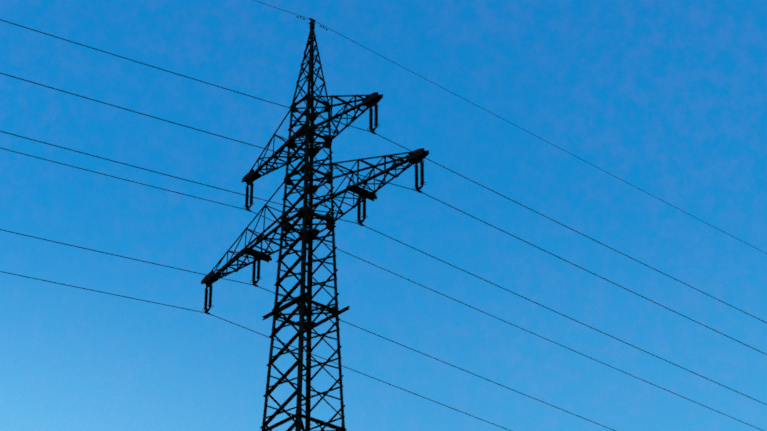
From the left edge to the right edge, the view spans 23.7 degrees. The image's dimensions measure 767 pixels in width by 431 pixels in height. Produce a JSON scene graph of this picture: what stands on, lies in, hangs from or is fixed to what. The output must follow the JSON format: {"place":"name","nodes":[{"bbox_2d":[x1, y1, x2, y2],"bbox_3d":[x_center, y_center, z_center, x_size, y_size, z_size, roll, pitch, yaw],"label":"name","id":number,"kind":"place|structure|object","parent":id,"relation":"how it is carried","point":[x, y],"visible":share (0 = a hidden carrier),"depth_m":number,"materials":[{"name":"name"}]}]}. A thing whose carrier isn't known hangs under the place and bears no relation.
{"place":"outdoors","nodes":[
{"label":"outdoors","id":0,"kind":"place"},
{"bbox_2d":[0,0,766,430],"label":"sky","id":1,"kind":"structure","parent":0,"point":[667,98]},
{"bbox_3d":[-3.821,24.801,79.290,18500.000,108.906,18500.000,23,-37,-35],"label":"ground","id":2,"kind":"structure","parent":0,"visible":0},
{"bbox_2d":[201,18,428,430],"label":"transmission tower","id":3,"kind":"structure","parent":2,"relation":"on","point":[307,128],"depth_m":92.16,"materials":[{"name":"metal"}]},
{"bbox_2d":[0,0,766,430],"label":"conductors","id":4,"kind":"object","parent":3,"relation":"hanging from","point":[352,222],"visible":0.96,"depth_m":94.12,"materials":[{"name":"grey metal"}]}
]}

